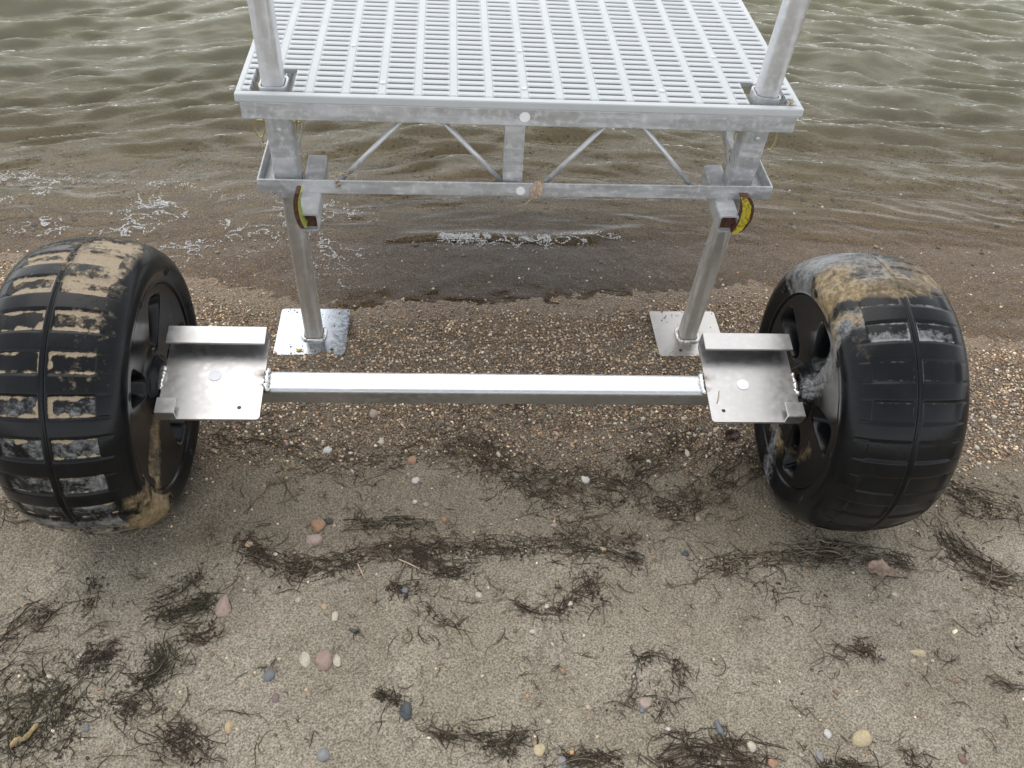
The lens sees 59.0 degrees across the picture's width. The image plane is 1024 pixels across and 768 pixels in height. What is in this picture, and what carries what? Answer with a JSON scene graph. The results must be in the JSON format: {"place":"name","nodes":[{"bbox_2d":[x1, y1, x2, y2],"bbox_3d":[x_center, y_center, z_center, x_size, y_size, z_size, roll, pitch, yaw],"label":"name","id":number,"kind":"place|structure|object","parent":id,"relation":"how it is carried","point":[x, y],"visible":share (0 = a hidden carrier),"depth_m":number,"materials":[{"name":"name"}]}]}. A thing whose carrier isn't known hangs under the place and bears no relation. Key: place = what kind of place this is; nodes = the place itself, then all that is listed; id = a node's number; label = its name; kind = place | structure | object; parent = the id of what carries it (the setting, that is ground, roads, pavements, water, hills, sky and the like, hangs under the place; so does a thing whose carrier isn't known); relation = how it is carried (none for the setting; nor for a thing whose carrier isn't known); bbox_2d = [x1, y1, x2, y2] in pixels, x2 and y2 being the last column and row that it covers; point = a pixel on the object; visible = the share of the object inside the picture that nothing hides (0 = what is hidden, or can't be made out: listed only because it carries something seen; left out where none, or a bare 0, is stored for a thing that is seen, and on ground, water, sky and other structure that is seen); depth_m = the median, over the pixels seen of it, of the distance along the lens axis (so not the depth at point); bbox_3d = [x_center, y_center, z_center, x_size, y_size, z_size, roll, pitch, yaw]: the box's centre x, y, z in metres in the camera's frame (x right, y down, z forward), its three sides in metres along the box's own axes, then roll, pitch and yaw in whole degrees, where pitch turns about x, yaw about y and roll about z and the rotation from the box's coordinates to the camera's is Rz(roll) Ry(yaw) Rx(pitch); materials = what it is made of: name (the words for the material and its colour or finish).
{"place":"outdoors","nodes":[
{"label":"outdoors","id":0,"kind":"place"},
{"bbox_2d":[0,68,1023,767],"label":"beach","id":1,"kind":"structure","parent":0,"point":[884,702],"depth_m":2.04,"materials":[{"name":"beige sand"}]},
{"bbox_2d":[9,723,38,747],"bbox_3d":[-0.869,0.627,1.613,0.016,0.016,0.056,31,51,25],"label":"root piece","id":2,"kind":"object","parent":1,"relation":"on","point":[16,740],"visible":1,"depth_m":1.61,"materials":[{"name":"beige wood"}]},
{"bbox_2d":[0,634,146,767],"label":"weed clump","id":3,"kind":"object","parent":1,"relation":"on","point":[43,706],"visible":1,"depth_m":1.66,"materials":[{"name":"black plant"}]},
{"bbox_2d":[83,723,88,732],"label":"stone","id":4,"kind":"object","parent":1,"relation":"on","point":[86,728],"visible":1,"depth_m":1.63,"materials":[{"name":"grey stone"}]},
{"bbox_2d":[66,623,149,679],"bbox_3d":[-0.780,0.527,1.735,0.164,0.018,0.110,16,46,12],"label":"weed clump","id":5,"kind":"object","parent":1,"relation":"on","point":[103,650],"visible":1,"depth_m":1.74,"materials":[{"name":"black plant"}]},
{"bbox_2d":[73,629,193,738],"bbox_3d":[-0.705,0.562,1.703,0.215,0.016,0.226,0,45,-4],"label":"weed clump","id":6,"kind":"object","parent":1,"relation":"on","point":[157,670],"visible":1,"depth_m":1.71,"materials":[{"name":"black plant"}]},
{"bbox_2d":[125,702,226,767],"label":"weed clump","id":7,"kind":"object","parent":1,"relation":"on","point":[185,736],"visible":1,"depth_m":1.63,"materials":[{"name":"black plant"}]},
{"bbox_2d":[138,574,237,649],"bbox_3d":[-0.650,0.454,1.816,0.173,0.010,0.178,0,45,-4],"label":"weed clump","id":8,"kind":"object","parent":1,"relation":"on","point":[171,618],"visible":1,"depth_m":1.81,"materials":[{"name":"black plant"}]},
{"bbox_2d":[215,595,230,617],"bbox_3d":[-0.582,0.449,1.826,0.034,0.019,0.052,2,45,-2],"label":"stone","id":9,"kind":"object","parent":1,"relation":"on","point":[223,607],"visible":1,"depth_m":1.82,"materials":[{"name":"pink stone"}]},
{"bbox_2d":[225,720,230,733],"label":"stone","id":10,"kind":"object","parent":1,"relation":"on","point":[227,727],"visible":1,"depth_m":1.65,"materials":[{"name":"beige stone"}]},
{"bbox_2d":[244,540,252,546],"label":"stone","id":11,"kind":"object","parent":1,"relation":"on","point":[250,542],"visible":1,"depth_m":1.93,"materials":[{"name":"beige stone"}]},
{"bbox_2d":[264,669,274,681],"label":"stone","id":12,"kind":"object","parent":1,"relation":"on","point":[269,674],"visible":1,"depth_m":1.72,"materials":[{"name":"grey stone"}]},
{"bbox_2d":[272,693,278,702],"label":"stone","id":13,"kind":"object","parent":1,"relation":"on","point":[275,698],"visible":1,"depth_m":1.69,"materials":[{"name":"pink stone"}]},
{"bbox_2d":[299,651,310,667],"bbox_3d":[-0.400,0.534,1.751,0.022,0.013,0.035,-12,47,-16],"label":"stone","id":14,"kind":"object","parent":1,"relation":"on","point":[305,659],"visible":1,"depth_m":1.75,"materials":[{"name":"beige stone"}]},
{"bbox_2d":[306,534,321,544],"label":"stone","id":15,"kind":"object","parent":1,"relation":"on","point":[314,539],"visible":1,"depth_m":1.94,"materials":[{"name":"pink stone"}]},
{"bbox_2d":[310,519,325,532],"bbox_3d":[-0.425,0.310,1.981,0.034,0.020,0.034,32,51,26],"label":"stone","id":16,"kind":"object","parent":1,"relation":"on","point":[317,525],"visible":1,"depth_m":1.97,"materials":[{"name":"stone"}]},
{"bbox_2d":[317,747,329,761],"bbox_3d":[-0.338,0.663,1.622,0.024,0.014,0.027,-4,45,-8],"label":"stone","id":17,"kind":"object","parent":1,"relation":"on","point":[323,754],"visible":1,"depth_m":1.62,"materials":[{"name":"white stone"}]},
{"bbox_2d":[315,650,332,670],"bbox_3d":[-0.364,0.537,1.750,0.034,0.019,0.041,0,45,-4],"label":"stone","id":18,"kind":"object","parent":1,"relation":"on","point":[323,660],"visible":1,"depth_m":1.74,"materials":[{"name":"pink stone"}]},
{"bbox_2d":[321,604,326,609],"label":"stone","id":19,"kind":"object","parent":1,"relation":"on","point":[323,606],"visible":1,"depth_m":1.83,"materials":[{"name":"beige stone"}]},
{"bbox_2d":[323,446,331,453],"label":"stone","id":20,"kind":"object","parent":1,"relation":"on","point":[327,449],"visible":1,"depth_m":2.14,"materials":[{"name":"white stone"}]},
{"bbox_2d":[324,518,332,524],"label":"stone","id":21,"kind":"object","parent":1,"relation":"on","point":[328,521],"visible":1,"depth_m":1.99,"materials":[{"name":"grey stone"}]},
{"bbox_2d":[332,611,337,621],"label":"stone","id":22,"kind":"object","parent":1,"relation":"on","point":[334,616],"visible":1,"depth_m":1.82,"materials":[{"name":"white stone"}]},
{"bbox_2d":[332,655,340,666],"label":"stone","id":23,"kind":"object","parent":1,"relation":"on","point":[336,661],"visible":1,"depth_m":1.75,"materials":[{"name":"beige stone"}]},
{"bbox_2d":[348,628,359,633],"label":"stone","id":24,"kind":"object","parent":1,"relation":"on","point":[352,630],"visible":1,"depth_m":1.81,"materials":[{"name":"grey stone"}]},
{"bbox_2d":[370,410,377,417],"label":"stone","id":25,"kind":"object","parent":1,"relation":"on","point":[373,413],"visible":1,"depth_m":2.23,"materials":[{"name":"beige stone"}]},
{"bbox_2d":[360,684,424,719],"bbox_3d":[-0.225,0.597,1.696,0.122,0.016,0.078,0,45,-4],"label":"weed clump","id":26,"kind":"object","parent":1,"relation":"on","point":[387,694],"visible":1,"depth_m":1.70,"materials":[{"name":"black plant"}]},
{"bbox_2d":[401,587,407,594],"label":"stone","id":27,"kind":"object","parent":1,"relation":"on","point":[405,589],"visible":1,"depth_m":1.87,"materials":[{"name":"grey stone"}]},
{"bbox_2d":[400,701,411,719],"bbox_3d":[-0.198,0.610,1.686,0.023,0.015,0.038,0,45,-4],"label":"stone","id":28,"kind":"object","parent":1,"relation":"on","point":[406,707],"visible":1,"depth_m":1.68,"materials":[{"name":"grey stone"}]},
{"bbox_2d":[373,575,439,602],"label":"weed clump","id":29,"kind":"object","parent":1,"relation":"on","point":[401,586],"visible":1,"depth_m":1.87,"materials":[{"name":"black plant"}]},
{"bbox_2d":[398,558,421,570],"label":"twig","id":30,"kind":"object","parent":1,"relation":"on","point":[409,564],"visible":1,"depth_m":1.91,"materials":[{"name":"beige wood"}]},
{"bbox_2d":[408,456,415,463],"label":"stone","id":31,"kind":"object","parent":1,"relation":"on","point":[411,459],"visible":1,"depth_m":2.13,"materials":[{"name":"orange stone"}]},
{"bbox_2d":[412,477,419,483],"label":"stone","id":32,"kind":"object","parent":1,"relation":"on","point":[415,480],"visible":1,"depth_m":2.08,"materials":[{"name":"white stone"}]},
{"bbox_2d":[410,593,476,638],"bbox_3d":[-0.130,0.468,1.838,0.144,0.007,0.086,15,46,11],"label":"weed clump","id":33,"kind":"object","parent":1,"relation":"on","point":[442,625],"visible":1,"depth_m":1.83,"materials":[{"name":"black plant"}]},
{"bbox_2d":[441,516,447,521],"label":"stone","id":34,"kind":"object","parent":1,"relation":"on","point":[444,519],"visible":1,"depth_m":2.00,"materials":[{"name":"orange stone"}]},
{"bbox_2d":[409,712,541,767],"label":"weed clump","id":35,"kind":"object","parent":1,"relation":"on","point":[507,742],"visible":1,"depth_m":1.66,"materials":[{"name":"black plant"}]},
{"bbox_2d":[475,592,481,597],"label":"stone","id":36,"kind":"object","parent":1,"relation":"on","point":[478,594],"visible":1,"depth_m":1.87,"materials":[{"name":"white stone"}]},
{"bbox_2d":[0,237,969,534],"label":"wheel axle","id":37,"kind":"object","parent":1,"relation":"on","point":[840,381],"visible":1,"depth_m":1.74,"materials":[{"name":"metal"}]},
{"bbox_2d":[0,404,1023,659],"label":"seaweed wrack","id":38,"kind":"object","parent":1,"relation":"on","point":[830,554],"visible":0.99,"depth_m":1.99,"materials":[{"name":"black plant"}]},
{"bbox_2d":[0,404,1023,767],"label":"weed crumbs","id":39,"kind":"object","parent":1,"relation":"on","point":[184,740],"visible":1,"depth_m":1.92,"materials":[{"name":"black plant"}]},
{"bbox_2d":[0,104,1023,272],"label":"lake bed stones","id":40,"kind":"object","parent":1,"relation":"on","point":[392,163],"visible":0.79,"depth_m":3.30,"materials":[{"name":"brown stone"}]},
{"bbox_2d":[0,403,1023,767],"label":"weed bits","id":41,"kind":"object","parent":1,"relation":"on","point":[668,585],"visible":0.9,"depth_m":1.83,"materials":[{"name":"black plant"}]},
{"bbox_2d":[234,0,810,356],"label":"dock section","id":42,"kind":"object","parent":1,"relation":"on","point":[515,67],"visible":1,"depth_m":2.08,"materials":[{"name":"white plastic"}]},
{"bbox_2d":[335,178,343,188],"bbox_3d":[-0.392,-0.455,2.054,0.020,0.028,0.006,0,45,-4],"label":"twine","id":43,"kind":"object","parent":42,"relation":"hanging from","point":[339,184],"visible":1,"depth_m":2.05,"materials":[{"name":"beige fabric"}]},
{"bbox_2d":[336,171,351,176],"bbox_3d":[-0.382,-0.475,2.058,0.038,0.016,0.012,-5,45,-8],"label":"twine","id":44,"kind":"object","parent":42,"relation":"attached to","point":[344,174],"visible":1,"depth_m":2.06,"materials":[{"name":"beige fabric"}]},
{"bbox_2d":[285,309,711,354],"bbox_3d":[-0.020,-0.144,2.495,1.203,0.005,0.188,0,45,-4],"label":"grit","id":45,"kind":"object","parent":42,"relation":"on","point":[349,315],"visible":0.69,"depth_m":2.51,"materials":[{"name":"gravel"}]},
{"bbox_2d":[517,179,543,206],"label":"hanging leaf","id":46,"kind":"object","parent":42,"relation":"hanging from","point":[535,191],"visible":1,"depth_m":2.09,"materials":[{"name":"beige plant"}]},
{"bbox_2d":[46,351,1023,762],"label":"shingle","id":47,"kind":"object","parent":1,"relation":"on","point":[570,603],"visible":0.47,"depth_m":2.18,"materials":[{"name":"gravel"}]},
{"bbox_2d":[533,743,545,756],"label":"stone","id":48,"kind":"object","parent":1,"relation":"on","point":[539,749],"visible":1,"depth_m":1.64,"materials":[{"name":"beige stone"}]},
{"bbox_2d":[557,756,566,767],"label":"stone","id":49,"kind":"object","parent":1,"relation":"on","point":[561,759],"visible":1,"depth_m":1.63,"materials":[{"name":"grey stone"}]},
{"bbox_2d":[503,565,633,626],"bbox_3d":[0.113,0.444,1.880,0.285,0.017,0.126,-13,47,-16],"label":"weed clump","id":50,"kind":"object","parent":1,"relation":"on","point":[570,599],"visible":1,"depth_m":1.88,"materials":[{"name":"black plant"}]},
{"bbox_2d":[581,476,589,483],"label":"stone","id":51,"kind":"object","parent":1,"relation":"on","point":[585,479],"visible":1,"depth_m":2.11,"materials":[{"name":"white stone"}]},
{"bbox_2d":[639,707,644,712],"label":"stone","id":52,"kind":"object","parent":1,"relation":"on","point":[641,709],"visible":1,"depth_m":1.71,"materials":[{"name":"grey stone"}]},
{"bbox_2d":[639,697,651,708],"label":"stone","id":53,"kind":"object","parent":1,"relation":"on","point":[645,702],"visible":1,"depth_m":1.72,"materials":[{"name":"stone"}]},
{"bbox_2d":[606,643,696,733],"bbox_3d":[0.282,0.580,1.751,0.160,0.018,0.180,19,46,15],"label":"weed clump","id":54,"kind":"object","parent":1,"relation":"on","point":[646,657],"visible":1,"depth_m":1.76,"materials":[{"name":"black plant"}]},
{"bbox_2d":[545,722,787,767],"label":"weed clump","id":55,"kind":"object","parent":1,"relation":"on","point":[706,745],"visible":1,"depth_m":1.66,"materials":[{"name":"black plant"}]},
{"bbox_2d":[681,551,688,556],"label":"stone","id":56,"kind":"object","parent":1,"relation":"on","point":[685,553],"visible":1,"depth_m":1.97,"materials":[{"name":"grey stone"}]},
{"bbox_2d":[685,449,689,457],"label":"stone","id":57,"kind":"object","parent":1,"relation":"on","point":[687,453],"visible":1,"depth_m":2.19,"materials":[{"name":"beige stone"}]},
{"bbox_2d":[714,720,723,736],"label":"stone","id":58,"kind":"object","parent":1,"relation":"on","point":[718,725],"visible":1,"depth_m":1.70,"materials":[{"name":"grey stone"}]},
{"bbox_2d":[725,428,739,439],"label":"dark leaf","id":59,"kind":"object","parent":1,"relation":"on","point":[731,433],"visible":1,"depth_m":2.23,"materials":[{"name":"brown plant"}]},
{"bbox_2d":[747,741,756,752],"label":"stone","id":60,"kind":"object","parent":1,"relation":"on","point":[751,746],"visible":1,"depth_m":1.66,"materials":[{"name":"white stone"}]},
{"bbox_2d":[766,759,778,767],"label":"stone","id":61,"kind":"object","parent":1,"relation":"on","point":[773,763],"visible":1,"depth_m":1.65,"materials":[{"name":"stone"}]},
{"bbox_2d":[816,750,823,761],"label":"stone","id":62,"kind":"object","parent":1,"relation":"on","point":[819,755],"visible":1,"depth_m":1.67,"materials":[{"name":"grey stone"}]},
{"bbox_2d":[824,729,831,738],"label":"stone","id":63,"kind":"object","parent":1,"relation":"on","point":[827,734],"visible":1,"depth_m":1.69,"materials":[{"name":"white stone"}]},
{"bbox_2d":[809,636,886,671],"bbox_3d":[0.666,0.541,1.815,0.171,0.011,0.081,0,45,-4],"label":"weed clump","id":64,"kind":"object","parent":1,"relation":"on","point":[863,647],"visible":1,"depth_m":1.82,"materials":[{"name":"black plant"}]},
{"bbox_2d":[852,730,871,747],"bbox_3d":[0.656,0.664,1.694,0.041,0.019,0.032,-11,46,-15],"label":"stone","id":65,"kind":"object","parent":1,"relation":"on","point":[861,738],"visible":1,"depth_m":1.69,"materials":[{"name":"beige stone"}]},
{"bbox_2d":[803,741,938,767],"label":"weed clump","id":66,"kind":"object","parent":1,"relation":"on","point":[860,765],"visible":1,"depth_m":1.66,"materials":[{"name":"black plant"}]},
{"bbox_2d":[867,558,899,576],"bbox_3d":[0.802,0.401,1.952,0.051,0.025,0.055,-21,50,-23],"label":"stone","id":67,"kind":"object","parent":1,"relation":"on","point":[881,567],"visible":1,"depth_m":1.96,"materials":[{"name":"stone"}]},
{"bbox_2d":[909,649,926,655],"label":"stone","id":68,"kind":"object","parent":1,"relation":"on","point":[919,652],"visible":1,"depth_m":1.83,"materials":[{"name":"beige stone"}]},
{"bbox_2d":[958,753,967,763],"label":"stone","id":69,"kind":"object","parent":1,"relation":"on","point":[962,759],"visible":1,"depth_m":1.67,"materials":[{"name":"brown stone"}]},
{"bbox_2d":[982,668,1023,692],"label":"weed clump","id":70,"kind":"object","parent":1,"relation":"on","point":[1007,684],"visible":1,"depth_m":1.79,"materials":[{"name":"black plant"}]},
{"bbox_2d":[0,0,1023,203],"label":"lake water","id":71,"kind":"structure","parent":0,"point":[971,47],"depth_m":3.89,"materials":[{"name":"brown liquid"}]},
{"bbox_2d":[0,162,914,307],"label":"foam","id":72,"kind":"object","parent":71,"relation":"on","point":[442,234],"visible":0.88,"depth_m":2.89,"materials":[{"name":"white"}]},
{"bbox_2d":[0,242,1023,763],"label":"gravel","id":73,"kind":"structure","parent":0,"point":[628,368],"depth_m":2.41,"materials":[{"name":"beige gravel"}]}
]}

